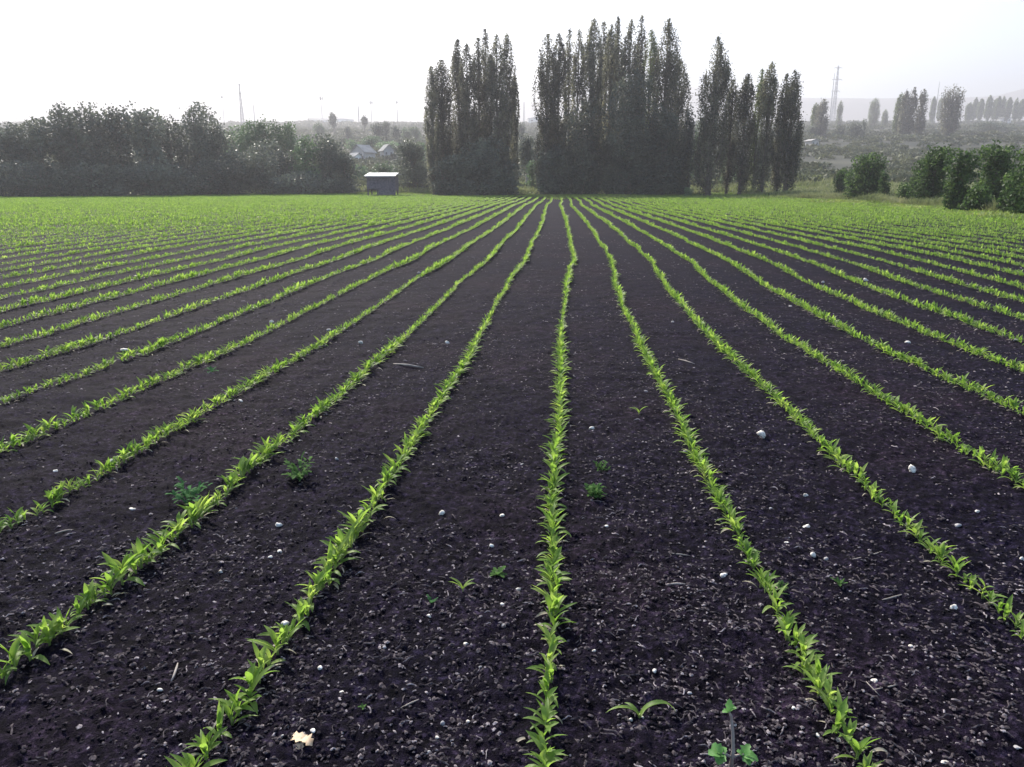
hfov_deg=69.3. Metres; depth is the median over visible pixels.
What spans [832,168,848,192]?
round bush
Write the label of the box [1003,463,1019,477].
corn seedling
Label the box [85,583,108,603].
corn seedling
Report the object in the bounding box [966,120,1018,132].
slope bush
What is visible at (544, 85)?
poplar tree
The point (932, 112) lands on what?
poplar tree
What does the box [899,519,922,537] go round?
corn seedling
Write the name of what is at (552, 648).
corn seedling
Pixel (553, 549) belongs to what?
corn seedling
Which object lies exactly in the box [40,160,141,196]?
hedge bush
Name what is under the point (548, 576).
corn seedling
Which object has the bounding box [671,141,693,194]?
dark bush
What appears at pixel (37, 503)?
corn seedling
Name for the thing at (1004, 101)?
poplar tree
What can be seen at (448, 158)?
broadleaf tree
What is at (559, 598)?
corn seedling
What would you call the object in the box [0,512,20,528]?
corn seedling
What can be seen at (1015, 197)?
round bush
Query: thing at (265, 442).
corn seedling
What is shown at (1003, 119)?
farm building
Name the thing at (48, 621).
corn seedling
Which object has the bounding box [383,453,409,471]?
corn seedling
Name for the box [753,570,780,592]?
corn seedling
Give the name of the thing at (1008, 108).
poplar tree
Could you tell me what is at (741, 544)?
corn seedling
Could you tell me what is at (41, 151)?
broadleaf tree
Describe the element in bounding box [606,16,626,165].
poplar tree
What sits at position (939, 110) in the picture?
poplar tree
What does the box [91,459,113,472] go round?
corn seedling
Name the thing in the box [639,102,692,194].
broadleaf tree
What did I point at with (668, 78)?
poplar tree
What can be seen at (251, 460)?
corn seedling
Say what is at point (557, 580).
corn seedling
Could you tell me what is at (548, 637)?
corn seedling
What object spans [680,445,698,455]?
corn seedling
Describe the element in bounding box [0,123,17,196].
broadleaf tree
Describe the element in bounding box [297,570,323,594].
corn seedling
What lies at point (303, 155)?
broadleaf tree
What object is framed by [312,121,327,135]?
broadleaf tree
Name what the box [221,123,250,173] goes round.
broadleaf tree
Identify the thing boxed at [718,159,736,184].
broadleaf tree
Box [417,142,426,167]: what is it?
broadleaf tree
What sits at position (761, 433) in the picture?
stone
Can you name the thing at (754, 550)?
corn seedling
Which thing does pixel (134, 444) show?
corn seedling
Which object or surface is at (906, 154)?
scrub
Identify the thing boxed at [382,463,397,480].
corn seedling
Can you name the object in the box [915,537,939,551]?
corn seedling
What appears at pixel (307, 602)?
corn seedling
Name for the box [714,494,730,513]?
corn seedling
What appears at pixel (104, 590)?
corn seedling
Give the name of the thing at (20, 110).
hills
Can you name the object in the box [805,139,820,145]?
block building
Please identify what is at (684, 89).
poplar tree
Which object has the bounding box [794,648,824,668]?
corn seedling
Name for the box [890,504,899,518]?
corn seedling
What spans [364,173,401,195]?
field shelter
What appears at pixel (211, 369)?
weed
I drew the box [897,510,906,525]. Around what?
corn seedling
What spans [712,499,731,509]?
corn seedling
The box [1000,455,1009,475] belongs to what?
corn seedling
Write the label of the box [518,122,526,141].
broadleaf tree
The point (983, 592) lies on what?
corn seedling
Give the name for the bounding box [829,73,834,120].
mast
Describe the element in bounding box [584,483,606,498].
weed
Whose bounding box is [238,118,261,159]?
broadleaf tree
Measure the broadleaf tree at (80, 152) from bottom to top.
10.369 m
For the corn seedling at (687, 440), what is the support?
on the ground at (552, 261)
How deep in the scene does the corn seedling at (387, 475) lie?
3.54 m
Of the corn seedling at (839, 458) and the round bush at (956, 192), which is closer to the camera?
the corn seedling at (839, 458)
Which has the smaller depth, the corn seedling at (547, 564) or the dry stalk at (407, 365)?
the corn seedling at (547, 564)
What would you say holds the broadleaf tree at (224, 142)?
on the ground at (552, 261)
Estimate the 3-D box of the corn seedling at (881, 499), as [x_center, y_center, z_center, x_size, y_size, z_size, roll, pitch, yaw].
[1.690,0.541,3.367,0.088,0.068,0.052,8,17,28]
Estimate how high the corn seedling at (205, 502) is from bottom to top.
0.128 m
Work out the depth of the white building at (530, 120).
844.73 m
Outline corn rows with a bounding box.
[0,193,1023,766]
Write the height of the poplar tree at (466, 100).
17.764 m
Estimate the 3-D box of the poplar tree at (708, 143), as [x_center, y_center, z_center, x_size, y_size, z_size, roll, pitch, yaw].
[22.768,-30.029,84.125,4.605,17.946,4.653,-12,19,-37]
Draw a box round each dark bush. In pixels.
[428,160,454,194]
[446,154,468,194]
[460,162,474,195]
[468,154,494,194]
[487,155,507,194]
[498,159,522,194]
[533,150,560,194]
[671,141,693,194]
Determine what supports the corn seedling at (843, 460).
on the ground at (552, 261)
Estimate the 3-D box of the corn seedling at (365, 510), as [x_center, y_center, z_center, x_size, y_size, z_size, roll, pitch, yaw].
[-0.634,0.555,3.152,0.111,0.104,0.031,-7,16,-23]
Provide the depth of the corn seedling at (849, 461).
3.77 m
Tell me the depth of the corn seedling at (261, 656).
2.11 m
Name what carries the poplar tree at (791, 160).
on the ground at (552, 261)
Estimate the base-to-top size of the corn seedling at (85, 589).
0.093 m
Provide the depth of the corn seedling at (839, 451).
3.90 m
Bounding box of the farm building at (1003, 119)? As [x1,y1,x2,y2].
[997,117,1010,122]
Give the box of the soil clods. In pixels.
[0,244,1023,766]
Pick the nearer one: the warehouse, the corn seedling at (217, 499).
the corn seedling at (217, 499)
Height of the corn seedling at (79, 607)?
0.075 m
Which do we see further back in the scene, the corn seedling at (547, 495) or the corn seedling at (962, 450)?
the corn seedling at (962, 450)
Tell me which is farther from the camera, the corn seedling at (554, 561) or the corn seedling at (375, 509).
the corn seedling at (375, 509)
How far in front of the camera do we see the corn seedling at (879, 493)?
3.42 m
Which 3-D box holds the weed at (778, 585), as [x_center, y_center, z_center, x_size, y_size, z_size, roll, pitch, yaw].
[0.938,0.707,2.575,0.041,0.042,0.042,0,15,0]
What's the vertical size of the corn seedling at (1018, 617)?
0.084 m
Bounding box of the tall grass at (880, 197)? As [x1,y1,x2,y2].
[747,189,998,210]
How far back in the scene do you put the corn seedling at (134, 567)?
2.71 m
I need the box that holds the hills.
[0,86,1023,123]
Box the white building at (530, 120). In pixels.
[527,117,538,122]
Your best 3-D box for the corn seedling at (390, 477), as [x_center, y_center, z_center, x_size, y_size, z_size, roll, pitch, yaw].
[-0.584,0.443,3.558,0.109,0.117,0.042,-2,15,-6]
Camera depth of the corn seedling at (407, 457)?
3.84 m
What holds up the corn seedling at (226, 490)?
on the ground at (552, 261)
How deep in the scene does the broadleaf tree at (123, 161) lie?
87.12 m
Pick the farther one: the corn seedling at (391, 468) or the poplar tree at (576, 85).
the poplar tree at (576, 85)
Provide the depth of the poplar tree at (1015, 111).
724.27 m
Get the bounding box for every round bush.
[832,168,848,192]
[841,152,891,198]
[876,171,890,195]
[895,182,911,199]
[904,159,926,199]
[911,141,955,199]
[940,148,983,209]
[956,184,996,210]
[971,139,1023,198]
[993,169,1022,211]
[996,145,1023,213]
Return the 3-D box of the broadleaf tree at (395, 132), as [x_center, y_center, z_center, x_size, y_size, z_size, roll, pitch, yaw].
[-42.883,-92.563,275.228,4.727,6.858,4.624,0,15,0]
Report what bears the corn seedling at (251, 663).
on the ground at (552, 261)
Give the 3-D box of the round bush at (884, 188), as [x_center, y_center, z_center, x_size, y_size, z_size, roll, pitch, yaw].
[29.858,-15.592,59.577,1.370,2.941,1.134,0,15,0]
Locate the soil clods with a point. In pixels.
(426, 754)
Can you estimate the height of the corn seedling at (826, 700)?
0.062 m
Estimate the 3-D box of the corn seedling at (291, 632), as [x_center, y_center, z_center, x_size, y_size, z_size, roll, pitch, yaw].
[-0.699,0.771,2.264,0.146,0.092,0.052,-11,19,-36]
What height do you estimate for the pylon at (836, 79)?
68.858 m
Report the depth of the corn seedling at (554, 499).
3.31 m
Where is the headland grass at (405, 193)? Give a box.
[7,191,525,197]
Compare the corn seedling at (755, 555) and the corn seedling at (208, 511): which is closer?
the corn seedling at (755, 555)
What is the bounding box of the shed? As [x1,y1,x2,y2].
[350,153,362,158]
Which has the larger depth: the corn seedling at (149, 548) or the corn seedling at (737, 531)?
the corn seedling at (737, 531)
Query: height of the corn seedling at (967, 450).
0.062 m
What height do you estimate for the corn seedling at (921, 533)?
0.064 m
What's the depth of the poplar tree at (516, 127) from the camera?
93.21 m
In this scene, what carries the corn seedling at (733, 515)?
on the ground at (552, 261)
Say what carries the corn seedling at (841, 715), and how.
on the ground at (552, 261)
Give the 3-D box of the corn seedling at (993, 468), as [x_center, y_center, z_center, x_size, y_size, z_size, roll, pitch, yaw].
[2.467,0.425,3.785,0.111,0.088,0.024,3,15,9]
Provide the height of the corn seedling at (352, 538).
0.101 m
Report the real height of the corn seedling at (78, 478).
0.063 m
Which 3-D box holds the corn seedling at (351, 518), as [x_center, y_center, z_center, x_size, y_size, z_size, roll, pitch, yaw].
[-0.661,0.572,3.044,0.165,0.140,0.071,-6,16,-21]
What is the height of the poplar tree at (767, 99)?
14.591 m
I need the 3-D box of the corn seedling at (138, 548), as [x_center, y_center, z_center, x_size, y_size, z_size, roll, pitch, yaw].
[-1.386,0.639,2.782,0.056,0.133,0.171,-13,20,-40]
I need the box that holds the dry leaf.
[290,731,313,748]
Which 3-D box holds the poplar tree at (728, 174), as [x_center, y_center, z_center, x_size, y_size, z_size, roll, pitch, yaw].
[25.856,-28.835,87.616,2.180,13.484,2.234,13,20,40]
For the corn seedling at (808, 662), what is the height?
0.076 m
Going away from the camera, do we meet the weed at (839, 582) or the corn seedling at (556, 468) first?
the weed at (839, 582)
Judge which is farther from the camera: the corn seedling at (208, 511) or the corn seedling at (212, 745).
the corn seedling at (208, 511)
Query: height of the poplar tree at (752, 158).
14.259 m
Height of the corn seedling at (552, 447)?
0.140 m
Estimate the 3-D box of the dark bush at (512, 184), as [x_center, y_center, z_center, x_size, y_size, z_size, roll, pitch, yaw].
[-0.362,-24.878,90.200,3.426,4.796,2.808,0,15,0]
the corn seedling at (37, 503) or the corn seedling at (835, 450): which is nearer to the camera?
the corn seedling at (37, 503)
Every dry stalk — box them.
[171,663,177,680]
[393,363,423,367]
[882,594,901,599]
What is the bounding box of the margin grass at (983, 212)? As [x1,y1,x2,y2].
[527,184,1023,221]
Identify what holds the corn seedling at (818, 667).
on the ground at (552, 261)
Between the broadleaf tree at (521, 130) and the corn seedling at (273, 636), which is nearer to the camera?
the corn seedling at (273, 636)
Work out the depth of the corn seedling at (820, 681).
1.99 m
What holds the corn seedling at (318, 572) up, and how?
on the ground at (552, 261)
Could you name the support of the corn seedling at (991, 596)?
on the ground at (552, 261)
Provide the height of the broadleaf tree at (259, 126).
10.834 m
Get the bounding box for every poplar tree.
[423,58,456,166]
[423,66,441,194]
[449,39,470,183]
[455,43,478,192]
[468,38,489,149]
[475,28,495,147]
[484,34,512,175]
[498,33,518,177]
[510,77,520,181]
[530,34,560,184]
[548,32,568,171]
[562,28,576,144]
[568,29,586,148]
[579,17,605,179]
[594,21,609,177]
[600,24,618,170]
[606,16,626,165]
[615,19,640,192]
[633,15,648,180]
[640,30,660,133]
[646,18,684,191]
[671,59,695,167]
[689,33,734,195]
[721,80,739,193]
[731,73,757,194]
[747,68,764,190]
[752,61,780,192]
[769,73,789,191]
[772,70,805,191]
[810,103,819,128]
[814,99,829,135]
[835,101,843,126]
[867,98,880,124]
[881,109,888,124]
[890,92,902,133]
[896,89,911,134]
[904,87,919,134]
[913,89,930,134]
[929,96,936,123]
[936,86,966,134]
[936,98,943,121]
[963,102,973,120]
[972,97,978,120]
[976,98,985,121]
[983,95,993,121]
[991,98,996,119]
[994,96,1001,121]
[999,96,1006,117]
[1004,97,1013,122]
[1011,97,1019,120]
[1017,99,1023,120]
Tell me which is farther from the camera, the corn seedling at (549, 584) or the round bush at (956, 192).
the round bush at (956, 192)
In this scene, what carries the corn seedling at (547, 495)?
on the ground at (552, 261)
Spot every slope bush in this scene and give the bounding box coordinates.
[805,122,819,134]
[830,124,846,135]
[845,120,867,135]
[861,118,867,136]
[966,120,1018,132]
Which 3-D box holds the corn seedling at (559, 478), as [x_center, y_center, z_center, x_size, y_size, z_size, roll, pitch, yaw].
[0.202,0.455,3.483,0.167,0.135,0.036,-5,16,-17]
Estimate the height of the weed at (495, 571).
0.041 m
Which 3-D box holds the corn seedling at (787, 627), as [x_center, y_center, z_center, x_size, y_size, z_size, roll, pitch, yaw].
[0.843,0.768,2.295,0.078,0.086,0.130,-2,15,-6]
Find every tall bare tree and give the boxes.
[328,112,337,131]
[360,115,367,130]
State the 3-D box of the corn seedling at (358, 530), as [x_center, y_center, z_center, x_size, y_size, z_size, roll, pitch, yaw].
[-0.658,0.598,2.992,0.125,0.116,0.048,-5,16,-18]
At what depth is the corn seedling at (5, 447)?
4.08 m
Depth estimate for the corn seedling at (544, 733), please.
1.82 m
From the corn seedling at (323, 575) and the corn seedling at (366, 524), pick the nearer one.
the corn seedling at (323, 575)
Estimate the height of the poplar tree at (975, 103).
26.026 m
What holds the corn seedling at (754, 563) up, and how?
on the ground at (552, 261)
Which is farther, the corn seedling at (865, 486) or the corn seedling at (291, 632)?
the corn seedling at (865, 486)
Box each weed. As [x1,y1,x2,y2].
[166,476,211,504]
[205,366,218,372]
[281,451,314,480]
[427,594,437,602]
[448,577,475,591]
[489,566,506,576]
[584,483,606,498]
[593,460,609,471]
[607,700,675,717]
[708,699,757,766]
[776,580,787,590]
[830,577,847,585]
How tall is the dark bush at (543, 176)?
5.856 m
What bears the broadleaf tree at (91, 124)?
on the ground at (552, 261)
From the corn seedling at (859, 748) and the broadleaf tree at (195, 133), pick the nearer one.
the corn seedling at (859, 748)
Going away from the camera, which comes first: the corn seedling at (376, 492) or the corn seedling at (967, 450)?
the corn seedling at (376, 492)
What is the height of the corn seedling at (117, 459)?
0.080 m
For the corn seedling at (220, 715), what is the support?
on the ground at (552, 261)
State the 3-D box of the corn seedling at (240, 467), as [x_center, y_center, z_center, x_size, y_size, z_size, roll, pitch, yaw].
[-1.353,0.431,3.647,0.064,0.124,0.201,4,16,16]
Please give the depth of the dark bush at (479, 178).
88.76 m
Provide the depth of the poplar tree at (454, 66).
91.82 m
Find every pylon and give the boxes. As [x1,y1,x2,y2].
[235,83,244,124]
[830,65,841,120]
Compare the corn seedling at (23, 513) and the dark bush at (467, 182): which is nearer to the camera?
the corn seedling at (23, 513)
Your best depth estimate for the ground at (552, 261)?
3.60 m
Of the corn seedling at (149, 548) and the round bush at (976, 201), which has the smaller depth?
the corn seedling at (149, 548)
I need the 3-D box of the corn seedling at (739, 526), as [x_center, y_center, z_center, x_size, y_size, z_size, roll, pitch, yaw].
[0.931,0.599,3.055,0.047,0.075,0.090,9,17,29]
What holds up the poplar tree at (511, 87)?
on the ground at (552, 261)
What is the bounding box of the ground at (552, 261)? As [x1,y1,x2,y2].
[0,123,1023,766]
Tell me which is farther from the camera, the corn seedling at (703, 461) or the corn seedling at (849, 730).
the corn seedling at (703, 461)
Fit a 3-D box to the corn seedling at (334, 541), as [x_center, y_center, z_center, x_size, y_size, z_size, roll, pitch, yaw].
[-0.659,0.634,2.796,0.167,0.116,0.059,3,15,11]
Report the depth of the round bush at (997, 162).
43.44 m
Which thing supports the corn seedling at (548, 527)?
on the ground at (552, 261)
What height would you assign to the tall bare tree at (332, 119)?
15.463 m
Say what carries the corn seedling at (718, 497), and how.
on the ground at (552, 261)
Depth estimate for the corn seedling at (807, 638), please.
2.22 m
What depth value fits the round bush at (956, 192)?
40.59 m
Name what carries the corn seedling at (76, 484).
on the ground at (552, 261)
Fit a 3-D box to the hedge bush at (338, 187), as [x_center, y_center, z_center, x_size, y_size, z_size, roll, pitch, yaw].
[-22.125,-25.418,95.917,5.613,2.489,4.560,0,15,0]
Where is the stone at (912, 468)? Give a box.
[908,464,915,472]
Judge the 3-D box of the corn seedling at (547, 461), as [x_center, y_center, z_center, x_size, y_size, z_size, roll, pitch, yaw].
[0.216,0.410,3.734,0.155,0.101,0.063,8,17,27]
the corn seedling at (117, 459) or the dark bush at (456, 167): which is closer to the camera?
the corn seedling at (117, 459)
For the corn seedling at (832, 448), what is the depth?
4.00 m
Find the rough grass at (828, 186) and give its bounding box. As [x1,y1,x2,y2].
[4,169,1000,196]
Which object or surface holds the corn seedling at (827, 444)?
on the ground at (552, 261)
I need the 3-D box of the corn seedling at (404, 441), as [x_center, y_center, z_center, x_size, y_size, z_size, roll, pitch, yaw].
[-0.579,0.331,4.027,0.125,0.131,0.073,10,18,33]
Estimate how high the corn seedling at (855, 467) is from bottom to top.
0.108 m
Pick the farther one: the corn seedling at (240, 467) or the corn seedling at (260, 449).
the corn seedling at (260, 449)
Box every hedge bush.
[0,159,87,197]
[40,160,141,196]
[103,161,207,195]
[166,158,254,195]
[261,169,334,194]
[322,177,360,192]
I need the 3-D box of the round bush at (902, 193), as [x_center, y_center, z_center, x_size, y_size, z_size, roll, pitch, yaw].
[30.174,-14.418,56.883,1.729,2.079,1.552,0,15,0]
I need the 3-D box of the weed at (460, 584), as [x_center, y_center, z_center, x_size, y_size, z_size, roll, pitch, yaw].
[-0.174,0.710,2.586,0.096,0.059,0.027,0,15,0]
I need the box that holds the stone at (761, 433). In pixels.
[757,430,765,437]
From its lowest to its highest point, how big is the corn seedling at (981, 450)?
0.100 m
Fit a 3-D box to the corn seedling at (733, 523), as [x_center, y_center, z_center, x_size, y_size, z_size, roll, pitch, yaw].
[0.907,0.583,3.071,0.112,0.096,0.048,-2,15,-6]
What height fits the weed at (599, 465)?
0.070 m
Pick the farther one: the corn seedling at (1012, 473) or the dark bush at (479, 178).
the dark bush at (479, 178)
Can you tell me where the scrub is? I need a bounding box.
[0,119,1023,189]
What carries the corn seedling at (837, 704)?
on the ground at (552, 261)
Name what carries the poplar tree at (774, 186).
on the ground at (552, 261)
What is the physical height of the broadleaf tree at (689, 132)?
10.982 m
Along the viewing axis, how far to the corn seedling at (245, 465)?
3.69 m
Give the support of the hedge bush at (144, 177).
on the ground at (552, 261)
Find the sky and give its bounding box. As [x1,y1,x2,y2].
[0,0,1023,110]
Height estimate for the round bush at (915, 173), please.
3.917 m
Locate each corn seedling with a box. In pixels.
[0,441,16,451]
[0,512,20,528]
[0,635,23,684]
[3,507,22,527]
[9,620,60,648]
[16,619,79,637]
[17,631,49,664]
[20,509,26,519]
[26,503,50,515]
[33,500,52,512]
[36,610,66,645]
[44,487,62,503]
[44,490,65,507]
[47,607,68,634]
[51,481,67,498]
[55,478,83,492]
[62,607,82,627]
[67,478,86,489]
[70,584,105,612]
[70,593,91,615]
[76,476,91,486]
[83,475,89,483]
[83,580,98,605]
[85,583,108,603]
[89,470,103,481]
[89,568,131,594]
[89,579,118,596]
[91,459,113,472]
[98,552,138,577]
[101,552,145,585]
[104,457,119,472]
[106,453,133,465]
[115,440,134,460]
[118,448,129,463]
[122,543,167,564]
[127,540,169,558]
[127,550,140,577]
[129,440,145,457]
[131,537,155,568]
[133,439,141,453]
[141,538,168,554]
[146,525,179,548]
[156,522,180,541]
[160,517,187,538]
[163,508,188,533]
[176,494,208,521]
[179,502,206,522]
[183,726,227,752]
[184,495,214,516]
[186,508,200,528]
[195,729,209,760]
[202,493,223,510]
[203,701,231,738]
[205,501,219,512]
[211,489,228,498]
[211,689,254,715]
[214,493,225,505]
[215,469,244,489]
[218,696,257,725]
[222,475,241,491]
[223,485,233,496]
[226,456,243,479]
[226,457,255,476]
[227,472,239,486]
[227,663,274,704]
[234,453,257,472]
[234,684,261,714]
[243,659,275,683]
[247,449,270,463]
[247,625,287,654]
[247,641,266,671]
[254,441,279,459]
[256,437,274,456]
[256,453,267,465]
[258,444,274,457]
[258,622,302,642]
[263,645,284,665]
[275,622,293,649]
[284,617,305,637]
[286,597,305,620]
[293,603,311,630]
[294,596,309,616]
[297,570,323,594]
[301,569,331,590]
[301,579,317,594]
[308,587,319,611]
[312,543,356,569]
[314,539,340,575]
[316,536,348,567]
[317,570,338,587]
[320,535,360,560]
[320,557,339,585]
[329,526,352,557]
[333,508,369,531]
[335,522,356,547]
[336,515,363,541]
[341,517,370,538]
[352,500,374,518]
[354,513,369,531]
[358,508,372,525]
[359,494,385,518]
[360,481,386,503]
[367,498,382,512]
[375,467,386,486]
[378,468,395,483]
[379,466,401,483]
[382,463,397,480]
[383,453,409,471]
[384,460,406,474]
[393,453,409,463]
[394,444,412,459]
[395,432,415,450]
[523,734,567,755]
[524,697,558,732]
[524,699,557,728]
[526,681,557,715]
[526,730,555,750]
[527,722,563,742]
[528,652,559,673]
[531,578,560,595]
[531,746,564,766]
[534,559,565,576]
[535,622,566,641]
[536,503,564,520]
[536,526,557,542]
[536,533,567,557]
[536,547,561,568]
[537,566,570,585]
[537,670,557,706]
[538,469,568,490]
[538,510,563,523]
[538,555,563,569]
[538,565,570,581]
[539,487,560,501]
[539,608,576,629]
[540,441,564,456]
[540,524,562,536]
[541,436,563,447]
[541,481,560,495]
[541,494,551,511]
[541,546,562,560]
[541,570,562,592]
[541,623,564,654]
[541,635,558,669]
[542,449,557,461]
[542,493,566,507]
[542,510,571,536]
[543,457,555,471]
[543,481,561,493]
[543,588,556,604]
[544,456,565,472]
[544,511,564,528]
[544,592,576,622]
[544,659,553,682]
[545,443,564,454]
[548,542,563,557]
[551,455,567,474]
[551,593,565,616]
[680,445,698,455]
[684,437,702,451]
[688,436,699,451]
[690,452,701,464]
[692,446,708,458]
[694,465,716,479]
[695,461,713,473]
[698,456,708,467]
[701,477,722,494]
[705,481,731,495]
[707,487,726,500]
[708,469,716,482]
[712,490,729,502]
[712,491,728,507]
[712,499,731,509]
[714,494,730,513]
[716,504,732,520]
[721,510,736,526]
[721,516,744,531]
[722,504,746,524]
[732,521,743,535]
[732,528,747,536]
[734,540,761,556]
[735,535,749,547]
[736,550,759,566]
[738,538,754,561]
[740,552,760,568]
[747,568,779,587]
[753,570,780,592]
[754,565,768,575]
[761,578,789,598]
[762,584,786,612]
[768,594,792,614]
[773,609,799,620]
[775,616,796,627]
[777,614,799,640]
[783,651,814,676]
[785,633,819,660]
[788,623,807,647]
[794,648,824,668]
[795,634,818,653]
[800,664,836,695]
[803,667,838,690]
[805,674,836,703]
[808,654,833,695]
[818,438,839,457]
[818,691,847,716]
[821,439,835,450]
[823,696,847,735]
[824,446,839,458]
[825,453,852,465]
[828,455,855,469]
[829,687,855,728]
[834,446,847,463]
[835,730,879,759]
[839,718,866,748]
[843,463,861,473]
[846,457,852,470]
[850,463,867,478]
[852,462,858,475]
[857,479,871,490]
[858,472,868,482]
[868,486,876,499]
[869,481,885,499]
[870,489,884,501]
[875,495,889,507]
[884,499,897,513]
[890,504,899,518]
[894,512,918,528]
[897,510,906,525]
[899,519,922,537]
[910,529,929,542]
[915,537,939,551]
[925,538,955,557]
[929,542,955,562]
[932,555,948,565]
[944,553,967,569]
[946,560,971,576]
[955,573,977,582]
[960,443,968,452]
[963,447,971,454]
[964,578,1007,598]
[968,452,990,466]
[968,574,976,589]
[969,445,984,461]
[972,448,978,457]
[980,449,997,470]
[982,461,1001,470]
[983,590,1001,604]
[984,457,1010,473]
[992,598,1004,613]
[997,594,1012,621]
[998,466,1022,480]
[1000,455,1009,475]
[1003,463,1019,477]
[1006,611,1023,628]
[1010,467,1023,483]
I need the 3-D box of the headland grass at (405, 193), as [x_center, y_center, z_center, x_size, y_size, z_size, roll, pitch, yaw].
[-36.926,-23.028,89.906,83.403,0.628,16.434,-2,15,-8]
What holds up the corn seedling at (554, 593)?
on the ground at (552, 261)
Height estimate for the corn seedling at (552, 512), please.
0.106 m
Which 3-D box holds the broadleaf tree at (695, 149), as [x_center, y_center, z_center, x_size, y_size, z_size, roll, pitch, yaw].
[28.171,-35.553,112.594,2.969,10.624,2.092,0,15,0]
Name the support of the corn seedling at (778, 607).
on the ground at (552, 261)
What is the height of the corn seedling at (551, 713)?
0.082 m
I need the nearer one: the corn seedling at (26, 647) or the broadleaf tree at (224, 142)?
the corn seedling at (26, 647)
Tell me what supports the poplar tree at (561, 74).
on the ground at (552, 261)
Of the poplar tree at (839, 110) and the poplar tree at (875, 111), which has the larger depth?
the poplar tree at (875, 111)
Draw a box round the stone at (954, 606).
[950,604,957,609]
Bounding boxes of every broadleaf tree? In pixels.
[0,118,39,195]
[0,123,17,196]
[3,114,66,195]
[42,96,82,169]
[48,107,108,195]
[67,101,127,194]
[98,103,138,194]
[108,100,178,194]
[152,114,190,193]
[173,100,224,194]
[191,116,240,185]
[211,149,253,193]
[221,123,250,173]
[228,138,287,193]
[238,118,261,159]
[248,114,273,171]
[265,119,290,171]
[271,149,297,192]
[276,121,301,168]
[288,134,322,192]
[308,132,348,192]
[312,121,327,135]
[329,149,361,191]
[343,127,353,138]
[344,137,361,150]
[351,164,368,177]
[360,134,380,146]
[369,161,399,176]
[370,122,384,139]
[374,140,397,148]
[381,121,390,138]
[390,125,402,139]
[391,137,430,188]
[401,127,411,138]
[408,126,421,139]
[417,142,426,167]
[439,155,455,194]
[457,134,508,195]
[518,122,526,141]
[518,133,536,182]
[525,160,537,187]
[560,96,605,194]
[598,66,658,194]
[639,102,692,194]
[681,104,697,193]
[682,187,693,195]
[689,115,704,177]
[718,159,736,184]
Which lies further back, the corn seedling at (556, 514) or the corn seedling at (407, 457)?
the corn seedling at (407, 457)
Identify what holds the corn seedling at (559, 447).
on the ground at (552, 261)
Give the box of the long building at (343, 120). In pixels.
[337,118,353,121]
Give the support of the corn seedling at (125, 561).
on the ground at (552, 261)
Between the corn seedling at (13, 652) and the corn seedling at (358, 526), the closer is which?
the corn seedling at (13, 652)
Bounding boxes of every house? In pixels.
[349,144,376,158]
[378,144,395,157]
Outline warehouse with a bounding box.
[308,118,336,121]
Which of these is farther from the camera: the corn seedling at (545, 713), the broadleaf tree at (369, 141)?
the broadleaf tree at (369, 141)
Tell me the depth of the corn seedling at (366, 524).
3.09 m
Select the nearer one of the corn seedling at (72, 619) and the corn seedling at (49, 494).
the corn seedling at (72, 619)
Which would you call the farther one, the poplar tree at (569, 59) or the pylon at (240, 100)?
the pylon at (240, 100)
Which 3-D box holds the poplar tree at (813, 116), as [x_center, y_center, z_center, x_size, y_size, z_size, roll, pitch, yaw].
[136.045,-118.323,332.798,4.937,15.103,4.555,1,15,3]
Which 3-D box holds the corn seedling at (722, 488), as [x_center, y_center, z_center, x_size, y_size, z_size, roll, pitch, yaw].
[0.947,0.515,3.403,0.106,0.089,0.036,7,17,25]
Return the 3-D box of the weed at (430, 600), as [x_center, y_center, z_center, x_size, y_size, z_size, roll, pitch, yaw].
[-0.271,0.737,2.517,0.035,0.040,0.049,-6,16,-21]
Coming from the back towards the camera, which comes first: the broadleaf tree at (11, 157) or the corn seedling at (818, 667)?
the broadleaf tree at (11, 157)
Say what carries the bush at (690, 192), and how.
on the ground at (552, 261)
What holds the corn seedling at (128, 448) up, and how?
on the ground at (552, 261)
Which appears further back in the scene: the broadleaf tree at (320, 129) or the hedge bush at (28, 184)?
the broadleaf tree at (320, 129)
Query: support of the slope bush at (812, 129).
on the ground at (552, 261)
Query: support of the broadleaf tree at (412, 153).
on the ground at (552, 261)
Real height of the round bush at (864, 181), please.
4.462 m
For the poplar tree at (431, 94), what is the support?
on the ground at (552, 261)
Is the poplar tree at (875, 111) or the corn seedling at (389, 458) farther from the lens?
the poplar tree at (875, 111)
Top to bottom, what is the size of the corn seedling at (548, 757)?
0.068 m
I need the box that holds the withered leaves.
[0,287,1023,766]
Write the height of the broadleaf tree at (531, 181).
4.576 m
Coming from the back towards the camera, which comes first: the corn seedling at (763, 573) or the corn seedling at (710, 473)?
the corn seedling at (710, 473)
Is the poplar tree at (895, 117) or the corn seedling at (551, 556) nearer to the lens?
the corn seedling at (551, 556)
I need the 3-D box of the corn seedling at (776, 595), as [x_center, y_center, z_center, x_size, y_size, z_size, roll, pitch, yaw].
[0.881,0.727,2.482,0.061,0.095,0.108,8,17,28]
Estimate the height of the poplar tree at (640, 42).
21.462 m
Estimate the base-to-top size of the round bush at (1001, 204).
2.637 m
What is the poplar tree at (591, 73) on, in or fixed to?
on the ground at (552, 261)

